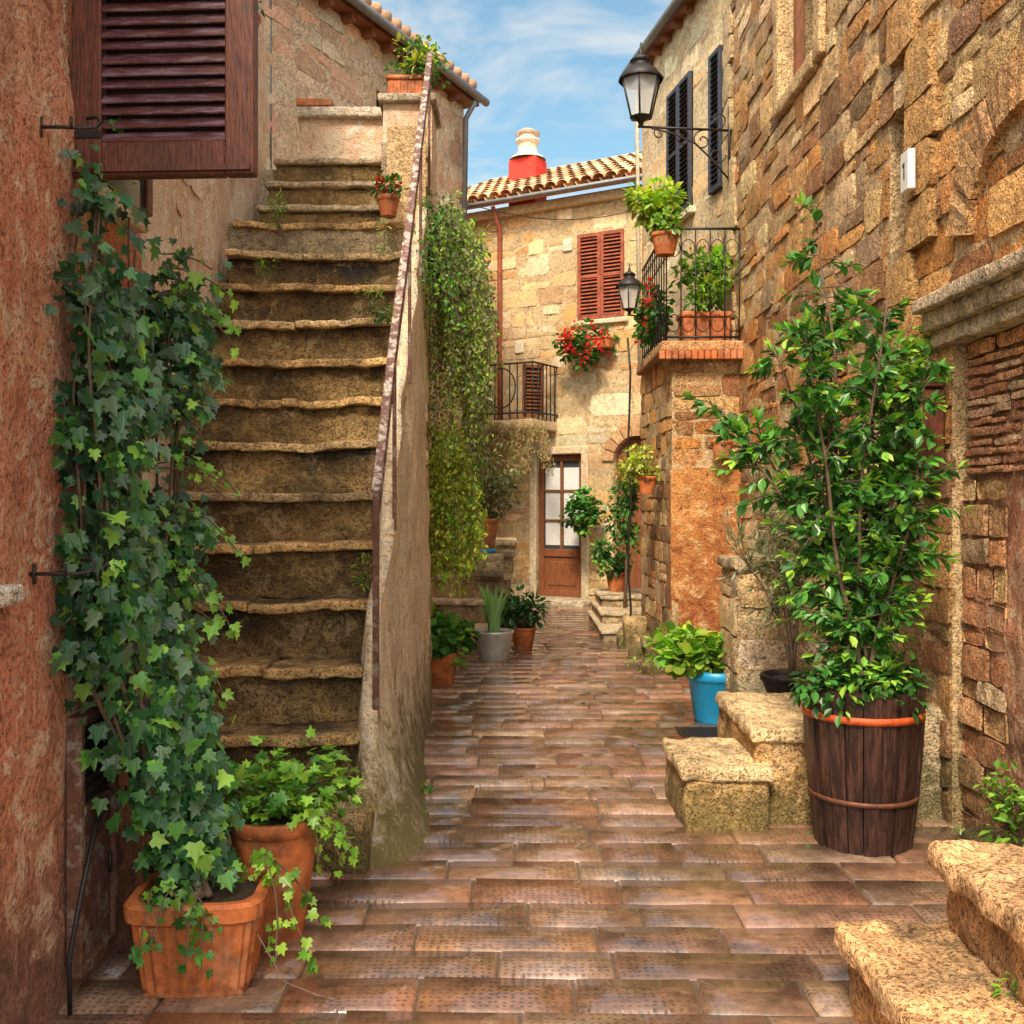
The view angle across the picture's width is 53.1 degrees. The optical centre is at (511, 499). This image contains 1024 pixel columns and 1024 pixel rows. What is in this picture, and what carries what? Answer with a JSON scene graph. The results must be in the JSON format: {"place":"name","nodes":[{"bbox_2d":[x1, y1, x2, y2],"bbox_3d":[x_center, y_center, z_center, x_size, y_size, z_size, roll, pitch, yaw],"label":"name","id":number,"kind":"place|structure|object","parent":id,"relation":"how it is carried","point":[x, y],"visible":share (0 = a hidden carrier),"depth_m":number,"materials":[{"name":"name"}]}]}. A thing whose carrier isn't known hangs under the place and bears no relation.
{"place":"outdoors","nodes":[
{"label":"outdoors","id":0,"kind":"place"},
{"bbox_2d":[46,605,964,1023],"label":"stone paving","id":1,"kind":"structure","parent":0,"point":[800,885],"depth_m":4.09,"materials":[{"name":"brown stone"}]},
{"bbox_2d":[0,0,148,1023],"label":"wall","id":2,"kind":"structure","parent":1,"relation":"on","point":[37,244],"depth_m":3.01,"materials":[{"name":"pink paint"}]},
{"bbox_2d":[0,585,22,605],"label":"window sill","id":3,"kind":"structure","parent":2,"relation":"attached to","point":[11,594],"depth_m":2.73,"materials":[{"name":"stone"}]},
{"bbox_2d":[28,557,96,583],"bbox_3d":[-1.319,0.206,2.990,0.204,0.077,0.037,0,0,-13],"label":"shutter hook","id":4,"kind":"object","parent":2,"relation":"attached to","point":[33,573],"visible":0.96,"depth_m":2.98,"materials":[{"name":"metal"}]},
{"bbox_2d":[40,115,102,137],"bbox_3d":[-1.319,-1.109,3.030,0.204,0.077,0.037,0,0,-13],"label":"shutter hook","id":5,"kind":"object","parent":2,"relation":"attached to","point":[72,127],"visible":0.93,"depth_m":3.02,"materials":[{"name":"metal"}]},
{"bbox_2d":[66,699,117,978],"bbox_3d":[-1.369,1.090,3.350,0.051,0.820,0.300,0,0,0],"label":"meter cabinet","id":6,"kind":"object","parent":2,"relation":"attached to","point":[96,935],"visible":0.66,"depth_m":3.29,"materials":[{"name":"wood"}]},
{"bbox_2d":[98,179,152,232],"bbox_3d":[-1.387,-1.650,3.590,0.085,1.300,0.520,0,0,0],"label":"window","id":7,"kind":"structure","parent":2,"relation":"attached to","point":[141,191],"depth_m":3.72,"materials":[{"name":"brown wood"}]},
{"bbox_2d":[42,118,250,903],"bbox_3d":[-1.187,0.082,3.512,0.546,2.585,1.190,0,0,-8],"label":"climbing ivy","id":8,"kind":"object","parent":2,"relation":"attached to","point":[164,735],"visible":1,"depth_m":3.27,"materials":[{"name":"green plant"}]},
{"bbox_2d":[72,0,257,180],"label":"window shutter","id":9,"kind":"object","parent":2,"relation":"attached to","point":[172,85],"depth_m":3.21,"materials":[{"name":"brown wood"}]},
{"bbox_2d":[66,812,100,1014],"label":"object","id":10,"kind":"object","parent":1,"relation":"on","point":[77,916],"visible":0.84,"depth_m":3.16,"materials":[{"name":"rubber"}]},
{"bbox_2d":[123,868,274,997],"bbox_3d":[-1.030,1.435,3.400,0.458,0.306,0.363,0,0,0],"label":"terracotta planter","id":11,"kind":"object","parent":1,"relation":"on","point":[239,911],"visible":0.72,"depth_m":3.26,"materials":[{"name":"ceramic"}]},
{"bbox_2d":[140,0,268,593],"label":"wall","id":12,"kind":"structure","parent":1,"relation":"on","point":[198,214],"depth_m":7.14,"materials":[{"name":"beige paint"}]},
{"bbox_2d":[270,0,271,168],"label":"downpipe","id":13,"kind":"object","parent":12,"relation":"attached to","point":[271,88],"visible":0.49,"depth_m":9.59,"materials":[{"name":"metal"}]},
{"bbox_3d":[-2.262,-4.165,8.191,0.310,1.270,0.908,0,0,0],"label":"window","id":14,"kind":"object","parent":12,"relation":"attached to","visible":0},
{"bbox_2d":[258,1,264,27],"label":"terracotta pot","id":15,"kind":"object","parent":14,"relation":"on","point":[259,18],"visible":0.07,"depth_m":8.21,"materials":[{"name":"ceramic"}]},
{"bbox_2d":[227,807,320,944],"bbox_3d":[-0.870,1.368,3.760,0.343,0.440,0.343,0,0,0],"label":"terracotta pot","id":16,"kind":"object","parent":1,"relation":"on","point":[289,849],"visible":0.45,"depth_m":3.65,"materials":[{"name":"ceramic"}]},
{"bbox_2d":[129,725,366,999],"bbox_3d":[-0.862,1.211,3.579,0.653,0.723,1.003,0,0,0],"label":"trailing ivy","id":17,"kind":"object","parent":16,"relation":"in","point":[301,790],"visible":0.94,"depth_m":3.65,"materials":[{"name":"green plant"}]},
{"bbox_2d":[148,52,434,873],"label":"stone staircase","id":18,"kind":"structure","parent":1,"relation":"on","point":[313,431],"depth_m":6.27,"materials":[{"name":"stone"}]},
{"bbox_2d":[176,189,393,599],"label":"stair weeds","id":19,"kind":"object","parent":18,"relation":"on","point":[379,321],"visible":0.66,"depth_m":6.97,"materials":[{"name":"green plant"}]},
{"bbox_2d":[369,169,408,218],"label":"potted plant","id":20,"kind":"object","parent":18,"relation":"on","point":[388,203],"visible":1,"depth_m":7.65,"materials":[{"name":"green plant"}]},
{"bbox_2d":[259,93,440,617],"bbox_3d":[-1.908,-1.148,10.965,2.584,5.504,6.070,0,0,0],"label":"terrace structure","id":21,"kind":"object","parent":1,"relation":"on","point":[386,131],"visible":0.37,"depth_m":9.07,"materials":[{"name":"beige paint"}]},
{"bbox_2d":[382,31,450,92],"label":"potted plant","id":22,"kind":"object","parent":21,"relation":"on","point":[411,80],"visible":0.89,"depth_m":8.54,"materials":[{"name":"green plant"}]},
{"bbox_2d":[426,418,489,597],"bbox_3d":[-0.524,0.097,8.876,0.680,1.688,1.788,0,0,0],"label":"hanging vine","id":23,"kind":"object","parent":21,"relation":"attached to","point":[450,485],"visible":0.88,"depth_m":8.54,"materials":[{"name":"green plant"}]},
{"bbox_2d":[414,186,504,482],"bbox_3d":[-0.540,-1.316,8.655,0.970,2.376,2.834,0,0,0],"label":"hanging shrub","id":24,"kind":"object","parent":21,"relation":"attached to","point":[455,257],"visible":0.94,"depth_m":8.08,"materials":[{"name":"green plant"}]},
{"bbox_2d":[430,603,480,684],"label":"potted plant","id":25,"kind":"object","parent":1,"relation":"on","point":[452,633],"visible":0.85,"depth_m":8.79,"materials":[{"name":"green plant"}]},
{"bbox_2d":[431,537,516,648],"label":"garden steps","id":26,"kind":"structure","parent":1,"relation":"on","point":[467,607],"depth_m":11.53,"materials":[{"name":"stone"}]},
{"bbox_2d":[463,438,523,577],"bbox_3d":[-0.251,0.081,11.710,0.798,1.574,0.844,0,0,0],"label":"potted plant","id":27,"kind":"object","parent":26,"relation":"on","point":[495,561],"visible":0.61,"depth_m":11.52,"materials":[{"name":"plant"}]},
{"bbox_2d":[473,582,513,660],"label":"agave in metal bucket","id":28,"kind":"object","parent":1,"relation":"on","point":[494,641],"visible":0.98,"depth_m":10.09,"materials":[{"name":"metal"}]},
{"bbox_2d":[498,584,550,649],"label":"potted plant","id":29,"kind":"object","parent":1,"relation":"on","point":[516,621],"visible":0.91,"depth_m":10.82,"materials":[{"name":"green plant"}]},
{"bbox_2d":[463,198,641,606],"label":"wall","id":30,"kind":"structure","parent":1,"relation":"on","point":[539,283],"depth_m":15.77,"materials":[{"name":"stone"}]},
{"bbox_2d":[491,206,501,419],"bbox_3d":[-0.248,-2.910,16.145,0.068,3.419,0.271,0,0,30],"label":"downpipe","id":31,"kind":"object","parent":30,"relation":"attached to","point":[499,299],"visible":0.85,"depth_m":16.20,"materials":[{"name":"red metal"}]},
{"bbox_2d":[463,361,557,433],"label":"balcony","id":32,"kind":"structure","parent":30,"relation":"attached to","point":[532,390],"depth_m":15.36,"materials":[{"name":"metal"}]},
{"bbox_2d":[464,415,555,483],"bbox_3d":[-0.363,-0.324,15.315,2.266,1.864,0.764,0,0,28],"label":"trailing plant","id":33,"kind":"object","parent":32,"relation":"hanging from","point":[515,439],"visible":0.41,"depth_m":15.13,"materials":[{"name":"green plant"}]},
{"bbox_2d":[467,151,641,223],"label":"tiled roof","id":34,"kind":"structure","parent":30,"relation":"on","point":[597,173],"depth_m":15.85,"materials":[{"name":"beige tile"}]},
{"bbox_2d":[509,128,546,205],"bbox_3d":[0.270,-5.620,17.700,0.658,1.600,0.634,0,0,0],"label":"chimney","id":35,"kind":"object","parent":34,"relation":"on","point":[527,160],"visible":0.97,"depth_m":17.54,"materials":[{"name":"red paint"}]},
{"bbox_2d":[539,454,580,597],"bbox_3d":[0.773,0.400,15.852,0.780,2.200,0.060,0,0,30],"label":"front door","id":36,"kind":"structure","parent":30,"relation":"attached to","point":[559,561],"depth_m":15.88,"materials":[{"name":"brown wood"}]},
{"bbox_2d":[551,318,618,371],"bbox_3d":[1.111,-2.306,15.222,1.078,0.804,0.709,0,0,0],"label":"geranium flower box","id":37,"kind":"object","parent":30,"relation":"attached to","point":[575,345],"visible":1,"depth_m":15.17,"materials":[{"name":"ceramic"}]},
{"bbox_2d":[577,229,623,320],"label":"window shutters","id":38,"kind":"object","parent":30,"relation":"attached to","point":[600,265],"depth_m":15.40,"materials":[{"name":"red wood"}]},
{"bbox_2d":[601,423,641,588],"bbox_3d":[1.869,0.233,15.161,1.120,2.733,0.190,0,0,30],"label":"arched door","id":39,"kind":"structure","parent":30,"relation":"attached to","point":[618,444],"depth_m":15.23,"materials":[{"name":"brown wood"}]},
{"bbox_2d":[587,589,641,640],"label":"alley steps","id":40,"kind":"structure","parent":1,"relation":"on","point":[608,613],"depth_m":12.51,"materials":[{"name":"stone"}]},
{"bbox_2d":[558,445,641,607],"bbox_3d":[1.243,0.466,13.675,0.666,2.270,3.475,0,0,-9],"label":"climbing plant","id":41,"kind":"object","parent":40,"relation":"on","point":[582,504],"visible":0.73,"depth_m":12.68,"materials":[{"name":"green plant"}]},
{"bbox_2d":[589,537,636,591],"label":"potted plant","id":42,"kind":"object","parent":40,"relation":"on","point":[615,575],"visible":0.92,"depth_m":13.11,"materials":[{"name":"green plant"}]},
{"bbox_2d":[615,227,743,673],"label":"stone terrace","id":43,"kind":"structure","parent":1,"relation":"on","point":[684,544],"depth_m":9.60,"materials":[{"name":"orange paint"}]},
{"bbox_2d":[627,337,631,616],"bbox_3d":[1.300,-0.100,11.350,0.063,3.402,0.024,0,0,0],"label":"lamp post","id":44,"kind":"object","parent":43,"relation":"attached to","point":[630,491],"visible":0.88,"depth_m":11.34,"materials":[{"name":"metal"}]},
{"bbox_2d":[618,444,662,493],"bbox_3d":[1.264,-0.304,9.899,0.481,0.488,0.401,0,0,0],"label":"wall pot","id":45,"kind":"object","parent":43,"relation":"attached to","point":[645,483],"depth_m":9.84,"materials":[{"name":"ceramic"}]},
{"bbox_2d":[621,444,641,490],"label":"potted plant","id":46,"kind":"object","parent":45,"relation":"in","point":[633,446],"visible":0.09,"depth_m":12.05,"materials":[{"name":"green plant"}]},
{"bbox_2d":[615,263,665,338],"bbox_3d":[1.501,-2.210,11.708,0.711,0.950,0.306,0,0,-32],"label":"wall lantern","id":47,"kind":"object","parent":43,"relation":"attached to","point":[629,281],"depth_m":11.56,"materials":[{"name":"black metal"}]},
{"bbox_2d":[632,277,675,350],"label":"balcony flowers","id":48,"kind":"object","parent":43,"relation":"on","point":[647,307],"visible":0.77,"depth_m":10.50,"materials":[{"name":"green plant"}]},
{"bbox_2d":[621,174,691,257],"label":"balcony potted plant","id":49,"kind":"object","parent":43,"relation":"on","point":[658,215],"visible":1,"depth_m":9.72,"materials":[{"name":"green plant"}]},
{"bbox_2d":[669,243,738,340],"bbox_3d":[1.812,-1.979,9.771,0.635,0.957,0.631,0,0,0],"label":"balcony planter","id":50,"kind":"object","parent":43,"relation":"on","point":[703,294],"visible":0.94,"depth_m":9.67,"materials":[{"name":"ceramic"}]},
{"bbox_2d":[710,440,740,458],"bbox_3d":[1.963,-0.465,9.473,0.202,0.170,0.326,0,0,32],"label":"wall pot","id":51,"kind":"object","parent":43,"relation":"attached to","point":[722,447],"depth_m":9.35,"materials":[{"name":"orange ceramic"}]},
{"bbox_2d":[642,0,723,359],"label":"wall","id":52,"kind":"structure","parent":1,"relation":"on","point":[694,43],"depth_m":11.29,"materials":[{"name":"stone"}]},
{"bbox_2d":[621,0,696,364],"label":"eave and gutter","id":53,"kind":"object","parent":52,"relation":"attached to","point":[669,22],"visible":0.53,"depth_m":12.01,"materials":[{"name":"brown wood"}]},
{"bbox_2d":[666,45,722,213],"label":"window shutters","id":54,"kind":"object","parent":52,"relation":"attached to","point":[678,114],"depth_m":11.18,"materials":[{"name":"black wood"}]},
{"bbox_2d":[643,620,726,723],"bbox_3d":[1.329,1.228,7.410,0.788,0.721,0.625,0,0,0],"label":"potted plant","id":55,"kind":"object","parent":1,"relation":"on","point":[690,655],"visible":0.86,"depth_m":7.26,"materials":[{"name":"green plant"}]},
{"bbox_2d":[675,726,719,736],"bbox_3d":[1.350,1.574,6.950,0.440,0.008,0.300,0,0,0],"label":"drain grate","id":56,"kind":"object","parent":1,"relation":"in","point":[698,731],"visible":0.57,"depth_m":6.95,"materials":[{"name":"metal"}]},
{"bbox_2d":[420,641,1021,1001],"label":"weeds","id":57,"kind":"object","parent":1,"relation":"on","point":[998,991],"visible":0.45,"depth_m":2.77,"materials":[{"name":"green plant"}]},
{"bbox_2d":[718,554,826,692],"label":"stone wall","id":58,"kind":"structure","parent":1,"relation":"on","point":[749,656],"depth_m":6.89,"materials":[{"name":"beige stone"}]},
{"bbox_2d":[661,690,943,832],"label":"stone steps","id":59,"kind":"structure","parent":1,"relation":"on","point":[747,770],"depth_m":5.02,"materials":[{"name":"beige stone"}]},
{"bbox_2d":[709,454,828,692],"bbox_3d":[1.666,0.659,6.318,0.911,1.914,0.686,0,0,0],"label":"potted olive tree","id":60,"kind":"object","parent":59,"relation":"on","point":[777,680],"visible":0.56,"depth_m":6.25,"materials":[{"name":"green plant"}]},
{"bbox_2d":[802,678,926,856],"bbox_3d":[1.630,1.219,4.760,0.547,0.739,0.547,0,0,0],"label":"barrel planter","id":61,"kind":"object","parent":1,"relation":"on","point":[864,773],"visible":0.85,"depth_m":4.56,"materials":[{"name":"brown wood"}]},
{"bbox_2d":[681,190,976,727],"bbox_3d":[1.421,-0.188,4.767,1.243,2.513,0.835,0,0,0],"label":"bay laurel tree","id":62,"kind":"object","parent":61,"relation":"in","point":[860,569],"visible":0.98,"depth_m":4.67,"materials":[{"name":"green plant"}]},
{"bbox_2d":[730,0,1023,825],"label":"wall","id":63,"kind":"structure","parent":1,"relation":"on","point":[818,103],"depth_m":6.29,"materials":[{"name":"stone"}]},
{"bbox_2d":[618,42,731,181],"bbox_3d":[1.578,-3.750,9.850,1.106,1.320,0.429,0,0,0],"label":"wall lantern","id":64,"kind":"object","parent":63,"relation":"attached to","point":[640,74],"depth_m":9.87,"materials":[{"name":"black metal"}]},
{"bbox_2d":[721,0,943,353],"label":"quoins","id":65,"kind":"object","parent":63,"relation":"attached to","point":[911,41],"visible":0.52,"depth_m":5.40,"materials":[{"name":"stone"}]},
{"bbox_2d":[900,148,914,194],"bbox_3d":[2.054,-1.705,5.315,0.042,0.210,0.110,0,0,0],"label":"house number plaque","id":66,"kind":"object","parent":65,"relation":"attached to","point":[907,171],"visible":1,"depth_m":5.27,"materials":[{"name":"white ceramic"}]},
{"bbox_2d":[893,381,945,470],"bbox_3d":[2.030,-0.365,5.160,0.180,0.430,0.340,0,0,0],"label":"letter box","id":67,"kind":"object","parent":63,"relation":"attached to","point":[936,424],"visible":0.19,"depth_m":5.01,"materials":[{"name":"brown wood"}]},
{"bbox_2d":[919,659,923,680],"bbox_3d":[2.772,0.425,5.725,1.756,2.350,0.870,0,0,0],"label":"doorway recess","id":68,"kind":"object","parent":63,"relation":"attached to","point":[921,666],"visible":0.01,"depth_m":6.06,"materials":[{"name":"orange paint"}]},
{"bbox_2d":[912,245,1023,348],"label":"door lintel moulding","id":69,"kind":"object","parent":63,"relation":"attached to","point":[982,302],"depth_m":4.56,"materials":[{"name":"stone"}]},
{"bbox_2d":[945,43,1023,235],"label":"relieving arch","id":70,"kind":"structure","parent":63,"relation":"attached to","point":[999,106],"depth_m":4.58,"materials":[{"name":"stone"}]},
{"bbox_2d":[832,841,1023,1023],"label":"entrance steps","id":71,"kind":"structure","parent":1,"relation":"on","point":[915,971],"depth_m":2.94,"materials":[{"name":"stone"}]},
{"bbox_2d":[958,325,1023,837],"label":"brick wall","id":72,"kind":"structure","parent":1,"relation":"on","point":[991,710],"depth_m":4.69,"materials":[{"name":"brick"}]},
{"bbox_2d":[963,758,1023,845],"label":"wall plant","id":73,"kind":"object","parent":1,"relation":"on","point":[983,833],"depth_m":4.37,"materials":[{"name":"leaf"},{"name":"bark"}]},
{"bbox_2d":[372,0,671,212],"label":"sky","id":74,"kind":"structure","parent":0,"point":[553,68],"materials":[{"name":"blue"}]},
{"bbox_2d":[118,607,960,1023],"bbox_3d":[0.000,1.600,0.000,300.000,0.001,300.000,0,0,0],"label":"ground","id":75,"kind":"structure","parent":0,"point":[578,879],"depth_m":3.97,"materials":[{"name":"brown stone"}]},
{"bbox_2d":[263,0,489,536],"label":"stone house","id":76,"kind":"structure","parent":75,"relation":"on","point":[341,53],"depth_m":10.64,"materials":[{"name":"beige stone"}]},
{"bbox_2d":[459,202,628,219],"bbox_3d":[0.791,-3.974,13.700,3.315,0.563,0.012,0,0,-29],"label":"overhead cable","id":77,"kind":"object","parent":76,"relation":"attached to","point":[545,218],"visible":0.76,"depth_m":13.51,"materials":[{"name":"metal"}]},
{"bbox_2d":[870,325,936,383],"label":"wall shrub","id":78,"kind":"object","parent":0,"point":[900,339],"visible":0.3,"depth_m":5.26,"materials":[{"name":"green plant"}]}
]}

